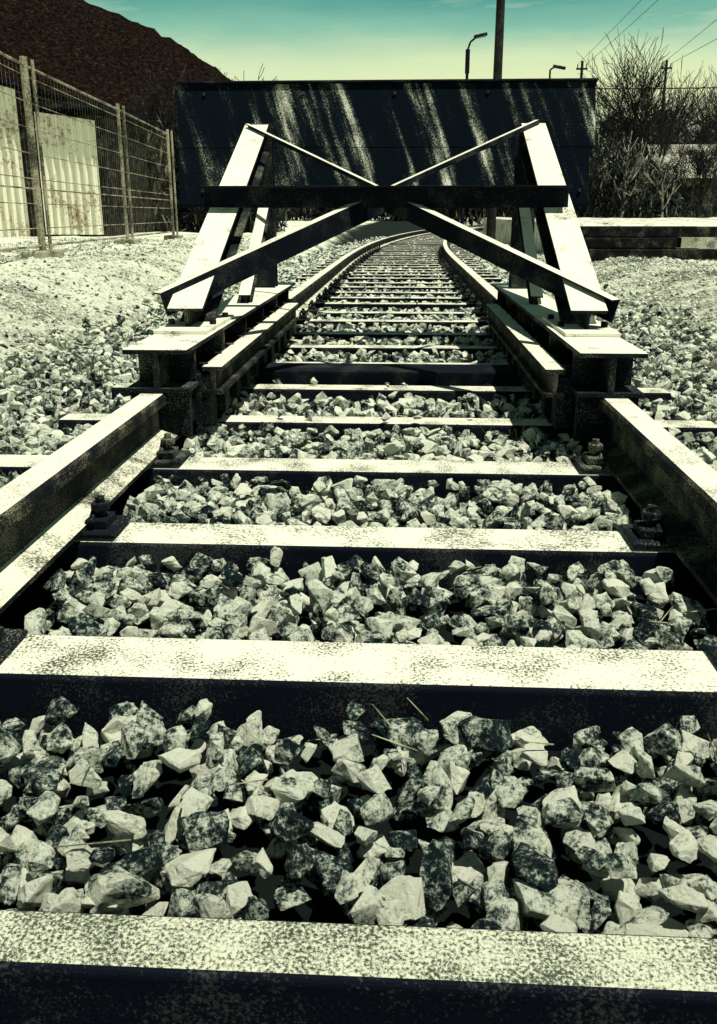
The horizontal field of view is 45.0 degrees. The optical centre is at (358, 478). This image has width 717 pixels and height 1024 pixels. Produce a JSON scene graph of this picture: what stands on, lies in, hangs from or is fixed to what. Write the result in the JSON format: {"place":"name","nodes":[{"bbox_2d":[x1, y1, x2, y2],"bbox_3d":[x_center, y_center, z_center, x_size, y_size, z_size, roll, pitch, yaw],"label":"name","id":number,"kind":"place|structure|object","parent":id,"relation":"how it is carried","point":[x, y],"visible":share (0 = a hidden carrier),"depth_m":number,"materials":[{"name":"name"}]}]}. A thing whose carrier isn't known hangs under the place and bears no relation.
{"place":"outdoors","nodes":[
{"label":"outdoors","id":0,"kind":"place"},
{"bbox_2d":[0,0,626,217],"bbox_3d":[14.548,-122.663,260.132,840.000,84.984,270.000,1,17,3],"label":"mountain","id":1,"kind":"structure","parent":0,"point":[101,54],"depth_m":232.99,"materials":[{"name":"brown soil"}]},
{"bbox_2d":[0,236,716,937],"bbox_3d":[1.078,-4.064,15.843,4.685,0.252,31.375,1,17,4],"label":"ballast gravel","id":2,"kind":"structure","parent":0,"point":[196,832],"depth_m":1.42,"materials":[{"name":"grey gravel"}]},
{"bbox_2d":[0,217,716,933],"bbox_3d":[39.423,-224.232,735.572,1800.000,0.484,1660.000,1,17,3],"label":"ground","id":3,"kind":"structure","parent":0,"point":[166,787],"depth_m":1.82,"materials":[{"name":"grey gravel"}]},
{"bbox_2d":[0,76,173,236],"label":"corrugated shed","id":4,"kind":"structure","parent":3,"relation":"on","point":[69,167],"depth_m":18.55,"materials":[{"name":"white metal"}]},
{"bbox_2d":[0,51,182,258],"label":"wire fence","id":5,"kind":"object","parent":3,"relation":"on","point":[42,252],"visible":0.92,"depth_m":9.85,"materials":[{"name":"grey metal"}]},
{"bbox_2d":[127,47,220,169],"bbox_3d":[-5.368,-9.677,25.484,2.994,5.301,3.183,1,17,3],"label":"bare tree","id":6,"kind":"object","parent":3,"relation":"on","point":[155,114],"visible":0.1,"depth_m":24.46,"materials":[{"name":"black plant"}]},
{"bbox_2d":[148,53,277,121],"bbox_3d":[-4.455,-10.229,26.893,3.383,5.533,3.326,15,23,41],"label":"bare tree","id":7,"kind":"object","parent":3,"relation":"on","point":[195,80],"visible":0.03,"depth_m":26.38,"materials":[{"name":"black plant"}]},
{"bbox_2d":[146,117,293,232],"bbox_3d":[-3.579,-7.875,22.910,3.556,3.582,3.402,1,17,3],"label":"hedge","id":8,"kind":"object","parent":3,"relation":"on","point":[191,219],"visible":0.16,"depth_m":21.92,"materials":[{"name":"black plant"}]},
{"bbox_2d":[0,227,716,1023],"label":"railway track","id":9,"kind":"structure","parent":3,"relation":"on","point":[56,513],"depth_m":1.48,"materials":[{"name":"metal"}]},
{"bbox_2d":[122,78,647,440],"bbox_3d":[0.084,-1.242,4.092,2.520,1.550,2.950,1,17,3],"label":"buffer stop","id":10,"kind":"object","parent":9,"relation":"on","point":[359,152],"visible":0.99,"depth_m":4.16,"materials":[{"name":"metal"}]},
{"bbox_2d":[0,240,716,847],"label":"dry weeds","id":11,"kind":"object","parent":3,"relation":"on","point":[714,356],"visible":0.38,"depth_m":3.46,"materials":[{"name":"brown plant"}]},
{"bbox_2d":[0,237,716,404],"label":"verge pebbles","id":12,"kind":"object","parent":3,"relation":"on","point":[541,255],"visible":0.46,"depth_m":8.39,"materials":[{"name":"gravel"}]},
{"bbox_2d":[177,103,716,225],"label":"tree line","id":13,"kind":"object","parent":3,"relation":"on","point":[319,212],"visible":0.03,"depth_m":60.48,"materials":[{"name":"black plant"}]},
{"bbox_2d":[460,32,487,224],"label":"street lamp","id":14,"kind":"object","parent":3,"relation":"on","point":[467,54],"visible":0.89,"depth_m":45.27,"materials":[{"name":"metal"}]},
{"bbox_2d":[486,0,504,238],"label":"utility pole","id":15,"kind":"object","parent":3,"relation":"on","point":[497,74],"visible":0.48,"depth_m":19.82,"materials":[{"name":"brown wood"}]},
{"bbox_2d":[549,65,565,77],"bbox_3d":[7.272,-12.184,32.532,0.609,6.169,0.160,1,17,3],"label":"street lamp","id":16,"kind":"object","parent":3,"relation":"on","point":[559,67],"visible":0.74,"depth_m":31.60,"materials":[{"name":"metal"}]},
{"bbox_2d":[576,61,587,77],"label":"utility pole","id":17,"kind":"object","parent":3,"relation":"on","point":[581,69],"visible":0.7,"depth_m":54.17,"materials":[{"name":"brown wood"}]},
{"bbox_2d":[578,0,716,88],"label":"power lines","id":18,"kind":"object","parent":17,"relation":"attached to","point":[663,62],"visible":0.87,"depth_m":46.40,"materials":[{"name":"metal"}]},
{"bbox_2d":[508,155,686,217],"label":"shrubs","id":19,"kind":"object","parent":3,"relation":"on","point":[593,208],"visible":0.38,"depth_m":33.42,"materials":[{"name":"brown plant"}]},
{"bbox_2d":[483,217,716,249],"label":"platform","id":20,"kind":"structure","parent":3,"relation":"on","point":[503,230],"depth_m":17.51,"materials":[{"name":"concrete"}]},
{"bbox_2d":[589,123,647,217],"bbox_3d":[9.762,-11.484,33.380,2.661,4.142,2.149,1,17,3],"label":"bare tree","id":21,"kind":"object","parent":3,"relation":"on","point":[630,165],"visible":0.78,"depth_m":33.13,"materials":[{"name":"grey plant"}]},
{"bbox_2d":[596,133,650,217],"bbox_3d":[10.084,-11.248,33.134,2.191,3.840,1.266,1,17,3],"label":"birch tree","id":22,"kind":"object","parent":3,"relation":"on","point":[624,194],"visible":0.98,"depth_m":32.85,"materials":[{"name":"grey plant"}]},
{"bbox_2d":[630,138,651,217],"bbox_3d":[10.921,-11.375,33.850,1.133,3.651,1.720,1,17,3],"label":"birch tree","id":23,"kind":"object","parent":3,"relation":"on","point":[637,187],"visible":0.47,"depth_m":33.59,"materials":[{"name":"grey plant"}]},
{"bbox_2d":[576,27,716,201],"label":"bare tree","id":24,"kind":"object","parent":3,"relation":"on","point":[616,85],"visible":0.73,"depth_m":38.26,"materials":[{"name":"brown plant"}]},
{"bbox_2d":[580,226,716,259],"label":"wall","id":25,"kind":"structure","parent":3,"relation":"on","point":[605,242],"depth_m":11.94,"materials":[{"name":"grey concrete"}]},
{"bbox_2d":[583,28,715,209],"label":"bare tree","id":26,"kind":"object","parent":3,"relation":"on","point":[619,110],"visible":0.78,"depth_m":38.04,"materials":[{"name":"brown plant"}]},
{"bbox_2d":[637,147,682,217],"bbox_3d":[11.346,-10.767,32.612,1.907,3.231,0.951,-7,18,-21],"label":"birch tree","id":27,"kind":"object","parent":3,"relation":"on","point":[662,194],"visible":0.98,"depth_m":32.49,"materials":[{"name":"grey plant"}]},
{"bbox_2d":[660,60,671,136],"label":"utility pole","id":28,"kind":"object","parent":3,"relation":"on","point":[665,74],"visible":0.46,"depth_m":54.02,"materials":[{"name":"brown wood"}]},
{"bbox_2d":[638,74,704,144],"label":"bare tree","id":29,"kind":"object","parent":3,"relation":"on","point":[690,99],"visible":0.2,"depth_m":47.33,"materials":[{"name":"black plant"}]},
{"bbox_2d":[631,178,716,217],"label":"walls","id":30,"kind":"structure","parent":3,"relation":"on","point":[705,202],"depth_m":38.35,"materials":[{"name":"paint"}]},
{"bbox_2d":[621,144,716,183],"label":"roof","id":31,"kind":"structure","parent":30,"relation":"on","point":[666,160],"depth_m":39.84,"materials":[{"name":"tile"}]},
{"bbox_2d":[680,187,703,211],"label":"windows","id":32,"kind":"structure","parent":30,"relation":"attached to","point":[693,192],"depth_m":38.28,"materials":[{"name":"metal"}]},
{"bbox_2d":[659,196,716,217],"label":"shrubs","id":33,"kind":"object","parent":3,"relation":"on","point":[691,211],"visible":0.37,"depth_m":36.51,"materials":[{"name":"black plant"}]},
{"bbox_2d":[666,118,716,217],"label":"bare tree","id":34,"kind":"object","parent":3,"relation":"on","point":[702,166],"visible":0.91,"depth_m":33.23,"materials":[{"name":"brown plant"}]},
{"bbox_2d":[672,68,716,143],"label":"bare tree","id":35,"kind":"object","parent":3,"relation":"on","point":[697,134],"visible":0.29,"depth_m":46.44,"materials":[{"name":"black plant"}]},
{"bbox_2d":[679,66,716,143],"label":"bare tree","id":36,"kind":"object","parent":3,"relation":"on","point":[714,115],"visible":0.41,"depth_m":43.48,"materials":[{"name":"black plant"}]},
{"bbox_2d":[684,164,716,216],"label":"bare tree","id":37,"kind":"object","parent":3,"relation":"on","point":[714,192],"visible":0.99,"depth_m":29.05,"materials":[{"name":"black plant"}]},
{"bbox_2d":[84,0,716,177],"label":"sky","id":38,"kind":"structure","parent":0,"point":[292,39],"materials":[{"name":"teal"}]}
]}

